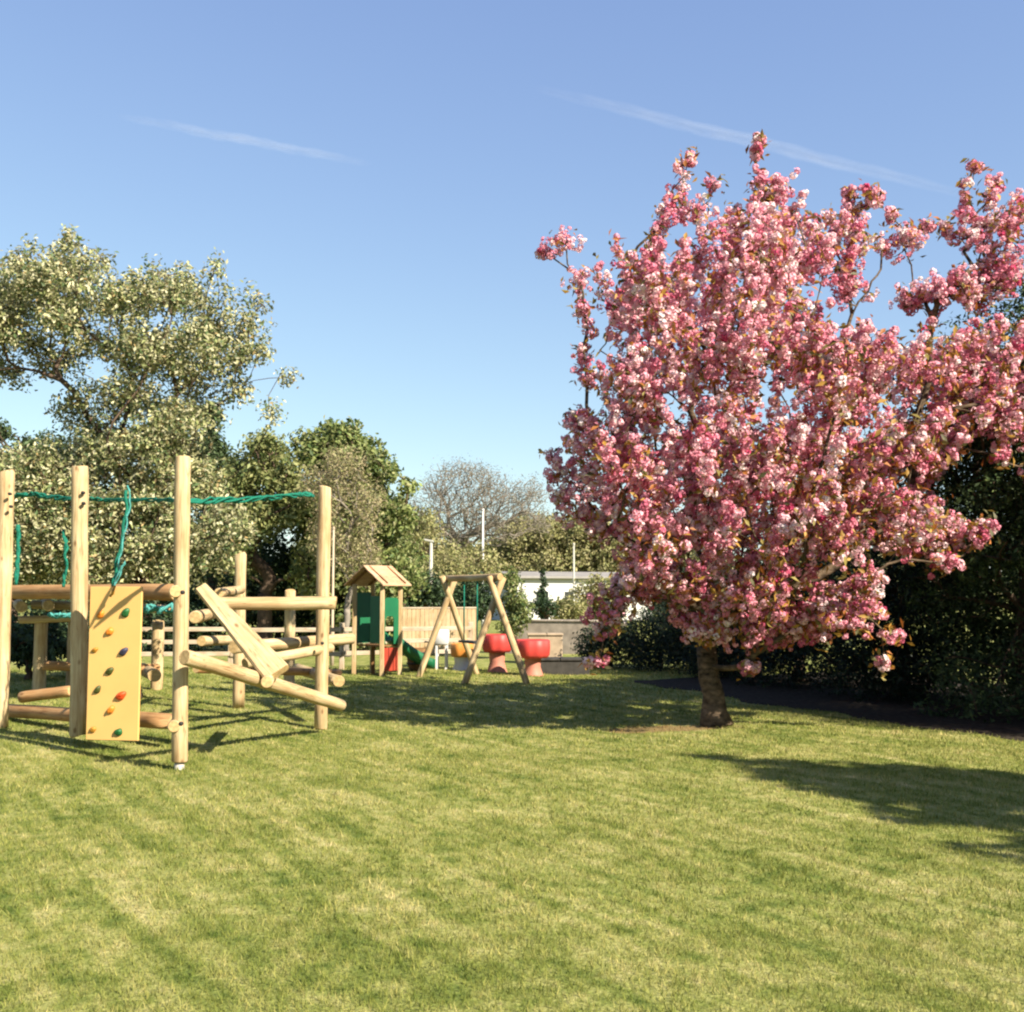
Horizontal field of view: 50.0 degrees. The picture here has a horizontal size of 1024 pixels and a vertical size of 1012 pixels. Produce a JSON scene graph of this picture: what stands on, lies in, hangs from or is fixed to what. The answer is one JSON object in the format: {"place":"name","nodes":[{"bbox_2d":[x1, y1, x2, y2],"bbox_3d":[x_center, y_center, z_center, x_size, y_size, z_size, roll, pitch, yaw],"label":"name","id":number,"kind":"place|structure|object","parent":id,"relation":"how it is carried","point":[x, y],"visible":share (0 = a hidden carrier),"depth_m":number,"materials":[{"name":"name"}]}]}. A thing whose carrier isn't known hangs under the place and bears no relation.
{"place":"outdoors","nodes":[
{"label":"outdoors","id":0,"kind":"place"},
{"bbox_2d":[0,417,70,622],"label":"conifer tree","id":1,"kind":"object","parent":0,"point":[5,432],"visible":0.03,"depth_m":33.77,"materials":[{"name":"green plant"}]},
{"bbox_2d":[189,402,236,635],"bbox_3d":[-9.845,0.429,36.087,2.379,8.134,3.410,1,-5,-14],"label":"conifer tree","id":2,"kind":"object","parent":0,"point":[220,450],"visible":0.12,"depth_m":35.72,"materials":[{"name":"green plant"}]},
{"bbox_2d":[0,597,1023,1011],"bbox_3d":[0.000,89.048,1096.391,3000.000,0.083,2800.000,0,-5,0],"label":"lawn","id":3,"kind":"structure","parent":0,"point":[672,727],"depth_m":6.59,"materials":[{"name":"green plant"}]},
{"bbox_2d":[10,608,67,679],"bbox_3d":[-8.875,2.541,20.406,1.595,1.449,2.572,3,-6,-35],"label":"garden shrub","id":4,"kind":"object","parent":3,"relation":"on","point":[22,646],"visible":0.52,"depth_m":19.80,"materials":[{"name":"green plant"}]},
{"bbox_2d":[15,584,89,652],"bbox_3d":[-12.288,3.072,29.887,2.924,1.914,2.929,0,-5,0],"label":"garden shrub","id":5,"kind":"object","parent":3,"relation":"on","point":[42,612],"visible":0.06,"depth_m":29.40,"materials":[{"name":"green plant"}]},
{"bbox_2d":[10,599,172,702],"bbox_3d":[-6.459,2.218,17.061,2.574,1.560,5.236,3,-5,-29],"label":"balance frame","id":6,"kind":"object","parent":3,"relation":"on","point":[152,672],"visible":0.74,"depth_m":17.29,"materials":[{"name":"beige wood"}]},
{"bbox_2d":[57,618,151,660],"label":"garden shrub","id":7,"kind":"object","parent":3,"relation":"on","point":[66,635],"visible":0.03,"depth_m":20.52,"materials":[{"name":"green plant"}]},
{"bbox_2d":[66,573,153,613],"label":"garden shrub","id":8,"kind":"object","parent":3,"relation":"on","point":[89,580],"visible":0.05,"depth_m":32.24,"materials":[{"name":"green plant"}]},
{"bbox_2d":[0,223,303,698],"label":"flowering tree","id":9,"kind":"object","parent":3,"relation":"on","point":[160,443],"visible":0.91,"depth_m":15.94,"materials":[{"name":"green plant"}]},
{"bbox_2d":[0,456,355,769],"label":"climbing frame","id":10,"kind":"object","parent":3,"relation":"on","point":[105,677],"visible":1,"depth_m":11.58,"materials":[{"name":"wood"}]},
{"bbox_2d":[142,583,226,651],"bbox_3d":[-9.439,3.127,30.910,3.216,1.951,3.160,2,-5,-26],"label":"garden shrub","id":11,"kind":"object","parent":3,"relation":"on","point":[194,605],"visible":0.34,"depth_m":30.32,"materials":[{"name":"green plant"}]},
{"bbox_2d":[204,427,340,651],"bbox_3d":[-6.577,0.861,30.040,3.961,6.322,3.370,0,-5,0],"label":"broadleaf tree","id":12,"kind":"object","parent":3,"relation":"on","point":[266,470],"visible":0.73,"depth_m":29.28,"materials":[{"name":"green plant"}]},
{"bbox_2d":[216,528,344,637],"bbox_3d":[-6.799,2.345,32.998,4.453,3.889,3.460,0,-5,0],"label":"dark shrub","id":13,"kind":"object","parent":3,"relation":"on","point":[280,568],"visible":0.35,"depth_m":32.25,"materials":[{"name":"green plant"}]},
{"bbox_2d":[141,622,472,669],"bbox_3d":[-4.519,2.978,23.249,7.510,1.000,0.494,1,-5,-9],"label":"rail fence","id":14,"kind":"object","parent":3,"relation":"on","point":[342,652],"visible":0.34,"depth_m":23.16,"materials":[{"name":"beige wood"}]},
{"bbox_2d":[330,527,334,665],"bbox_3d":[-3.986,2.029,24.416,0.090,3.138,0.090,0,-5,0],"label":"slim pole","id":15,"kind":"object","parent":3,"relation":"on","point":[332,626],"visible":0.59,"depth_m":24.41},
{"bbox_2d":[292,440,389,656],"bbox_3d":[-4.394,1.064,27.991,2.612,5.584,2.870,0,-5,0],"label":"budding tree","id":16,"kind":"object","parent":3,"relation":"on","point":[343,547],"visible":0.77,"depth_m":27.76,"materials":[{"name":"green plant"}]},
{"bbox_2d":[285,415,422,650],"bbox_3d":[-4.663,0.717,32.041,4.220,7.015,4.658,0,-5,0],"label":"broadleaf tree","id":17,"kind":"object","parent":3,"relation":"on","point":[397,514],"visible":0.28,"depth_m":31.17,"materials":[{"name":"green plant"}]},
{"bbox_2d":[344,565,435,675],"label":"play tower","id":18,"kind":"structure","parent":3,"relation":"on","point":[371,611],"depth_m":21.87,"materials":[{"name":"brown wood"}]},
{"bbox_2d":[383,530,430,605],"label":"garden shrub","id":19,"kind":"object","parent":3,"relation":"on","point":[409,550],"visible":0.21,"depth_m":33.55,"materials":[{"name":"green plant"}]},
{"bbox_2d":[406,648,426,670],"bbox_3d":[-1.948,3.189,22.819,0.492,0.470,0.492,0,-5,0],"label":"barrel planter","id":20,"kind":"object","parent":3,"relation":"on","point":[413,666],"visible":0.29,"depth_m":22.64,"materials":[{"name":"brown wood"}]},
{"bbox_2d":[424,539,433,606],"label":"lamp post","id":21,"kind":"object","parent":3,"relation":"on","point":[431,554],"visible":0.38,"depth_m":43.94,"materials":[{"name":"metal"}]},
{"bbox_2d":[405,567,453,612],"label":"hedge bush","id":22,"kind":"object","parent":3,"relation":"on","point":[433,596],"visible":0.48,"depth_m":35.38,"materials":[{"name":"green plant"}]},
{"bbox_2d":[402,607,475,649],"bbox_3d":[-1.935,3.276,28.671,2.136,1.267,0.144,1,-5,-16],"label":"board fence","id":23,"kind":"object","parent":3,"relation":"on","point":[431,614],"visible":0.29,"depth_m":28.57,"materials":[{"name":"beige wood"}]},
{"bbox_2d":[434,629,448,669],"bbox_3d":[-1.487,3.046,23.231,0.300,0.860,0.440,0,-5,0],"label":"chair","id":24,"kind":"object","parent":3,"relation":"on","point":[442,638],"visible":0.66,"depth_m":23.04,"materials":[{"name":"white paint"}]},
{"bbox_2d":[423,547,478,605],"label":"garden shrub","id":25,"kind":"object","parent":3,"relation":"on","point":[453,566],"visible":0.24,"depth_m":44.64,"materials":[{"name":"green plant"}]},
{"bbox_2d":[403,505,510,626],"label":"budding tree","id":26,"kind":"object","parent":3,"relation":"on","point":[423,527],"visible":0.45,"depth_m":50.93,"materials":[{"name":"green plant"}]},
{"bbox_2d":[450,643,472,670],"bbox_3d":[-1.050,3.171,23.021,0.479,0.579,0.479,0,-5,0],"label":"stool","id":27,"kind":"object","parent":3,"relation":"on","point":[459,655],"visible":0.69,"depth_m":22.86,"materials":[{"name":"orange plastic"}]},
{"bbox_2d":[416,573,529,684],"bbox_3d":[-0.760,2.269,20.306,1.301,2.002,2.918,2,-5,-20],"label":"swing frame","id":28,"kind":"object","parent":3,"relation":"on","point":[495,590],"visible":0.93,"depth_m":19.72,"materials":[{"name":"beige wood"}]},
{"bbox_2d":[448,569,501,621],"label":"hedge bush","id":29,"kind":"object","parent":3,"relation":"on","point":[484,599],"visible":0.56,"depth_m":35.31,"materials":[{"name":"green plant"}]},
{"bbox_2d":[408,452,557,554],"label":"bare tree","id":30,"kind":"object","parent":3,"relation":"on","point":[476,532],"visible":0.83,"depth_m":61.50,"materials":[{"name":"grey plant"}]},
{"bbox_2d":[481,509,484,626],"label":"flagpole","id":31,"kind":"object","parent":3,"relation":"on","point":[482,543],"visible":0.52,"depth_m":52.02,"materials":[{"name":"white metal"}]},
{"bbox_2d":[482,634,510,672],"bbox_3d":[-0.305,3.018,22.431,0.619,0.789,0.619,0,-5,0],"label":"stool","id":32,"kind":"object","parent":3,"relation":"on","point":[496,646],"visible":0.77,"depth_m":22.24,"materials":[{"name":"red plastic"}]},
{"bbox_2d":[492,565,534,640],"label":"conical bush","id":33,"kind":"object","parent":3,"relation":"on","point":[516,608],"visible":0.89,"depth_m":26.71,"materials":[{"name":"green plant"}]},
{"bbox_2d":[20,538,1018,609],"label":"distant woodland","id":34,"kind":"object","parent":3,"relation":"on","point":[200,581],"visible":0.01,"depth_m":104.19,"materials":[{"name":"green plant"}]},
{"bbox_2d":[516,639,549,675],"bbox_3d":[0.406,2.972,21.432,0.679,0.723,0.679,0,-5,0],"label":"petal seat","id":35,"kind":"object","parent":3,"relation":"on","point":[533,652],"visible":0.86,"depth_m":21.21,"materials":[{"name":"red plastic"}]},
{"bbox_2d":[533,568,548,618],"bbox_3d":[1.099,3.520,39.833,0.646,2.558,0.694,3,-6,-35],"label":"slim conifer","id":36,"kind":"object","parent":3,"relation":"on","point":[542,592],"visible":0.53,"depth_m":39.83,"materials":[{"name":"green plant"}]},
{"bbox_2d":[527,595,560,618],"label":"garden shrub","id":37,"kind":"object","parent":3,"relation":"on","point":[547,607],"visible":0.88,"depth_m":33.47,"materials":[{"name":"green plant"}]},
{"bbox_2d":[500,619,599,653],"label":"garden wall","id":38,"kind":"structure","parent":3,"relation":"on","point":[567,628],"depth_m":28.98,"materials":[{"name":"grey stone"}]},
{"bbox_2d":[472,509,643,571],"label":"budding tree","id":39,"kind":"object","parent":3,"relation":"on","point":[535,552],"visible":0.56,"depth_m":73.11,"materials":[{"name":"green plant"}]},
{"bbox_2d":[540,657,589,674],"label":"planter wall","id":40,"kind":"structure","parent":3,"relation":"on","point":[560,665],"depth_m":21.96,"materials":[{"name":"grey concrete"}]},
{"bbox_2d":[484,571,651,619],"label":"white building","id":41,"kind":"structure","parent":3,"relation":"on","point":[560,584],"depth_m":64.80,"materials":[{"name":"paint"}]},
{"bbox_2d":[563,591,576,602],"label":"window","id":42,"kind":"structure","parent":41,"relation":"in","point":[565,593],"depth_m":64.83,"materials":[{"name":"white paint"}]},
{"bbox_2d":[549,594,592,619],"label":"garden shrub","id":43,"kind":"object","parent":3,"relation":"on","point":[573,610],"visible":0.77,"depth_m":35.37,"materials":[{"name":"green plant"}]},
{"bbox_2d":[572,543,574,600],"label":"slim pole","id":44,"kind":"object","parent":3,"relation":"on","point":[573,544],"visible":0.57,"depth_m":45.92,"materials":[{"name":"metal"}]},
{"bbox_2d":[568,567,633,619],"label":"garden shrub","id":45,"kind":"object","parent":3,"relation":"on","point":[589,588],"visible":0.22,"depth_m":37.45,"materials":[{"name":"green plant"}]},
{"bbox_2d":[570,603,648,667],"bbox_3d":[2.248,2.851,24.502,1.951,1.440,1.807,0,-5,0],"label":"bush","id":46,"kind":"object","parent":3,"relation":"on","point":[593,646],"visible":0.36,"depth_m":24.09,"materials":[{"name":"green plant"}]},
{"bbox_2d":[606,595,695,670],"bbox_3d":[3.166,2.657,23.854,2.570,1.740,2.377,0,-5,0],"label":"shrub","id":47,"kind":"object","parent":3,"relation":"on","point":[640,649],"visible":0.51,"depth_m":23.36,"materials":[{"name":"green plant"}]},
{"bbox_2d":[642,544,792,677],"bbox_3d":[4.232,1.965,21.738,3.173,2.778,3.376,0,-5,0],"label":"shrub","id":48,"kind":"object","parent":3,"relation":"on","point":[675,653],"visible":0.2,"depth_m":21.73,"materials":[{"name":"green plant"}]},
{"bbox_2d":[534,129,1023,726],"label":"cherry tree","id":49,"kind":"object","parent":3,"relation":"on","point":[818,501],"visible":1,"depth_m":12.45,"materials":[{"name":"pink plant"}]},
{"bbox_2d":[634,672,1023,740],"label":"soil bed","id":50,"kind":"object","parent":3,"relation":"on","point":[896,711],"visible":0.62,"depth_m":15.91,"materials":[{"name":"brown soil"}]},
{"bbox_2d":[695,532,884,689],"bbox_3d":[5.189,1.506,19.744,3.762,3.370,3.346,0,-5,0],"label":"shrub","id":51,"kind":"object","parent":50,"relation":"on","point":[789,659],"visible":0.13,"depth_m":19.03,"materials":[{"name":"green plant"}]},
{"bbox_2d":[787,476,1017,701],"bbox_3d":[6.133,0.872,17.387,3.860,4.308,3.818,0,-5,0],"label":"evergreen tree","id":52,"kind":"object","parent":50,"relation":"on","point":[900,678],"visible":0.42,"depth_m":16.52,"materials":[{"name":"green plant"}]},
{"bbox_2d":[872,243,1023,723],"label":"evergreen tree","id":53,"kind":"object","parent":50,"relation":"on","point":[1000,493],"visible":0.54,"depth_m":14.73,"materials":[{"name":"green plant"}]},
{"bbox_2d":[0,0,1023,561],"label":"sky","id":54,"kind":"structure","parent":0,"point":[393,174],"materials":[{"name":"blue"}]},
{"bbox_2d":[527,633,562,656],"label":"garden wall","id":55,"kind":"structure","parent":0,"point":[555,639],"depth_m":25.08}
]}

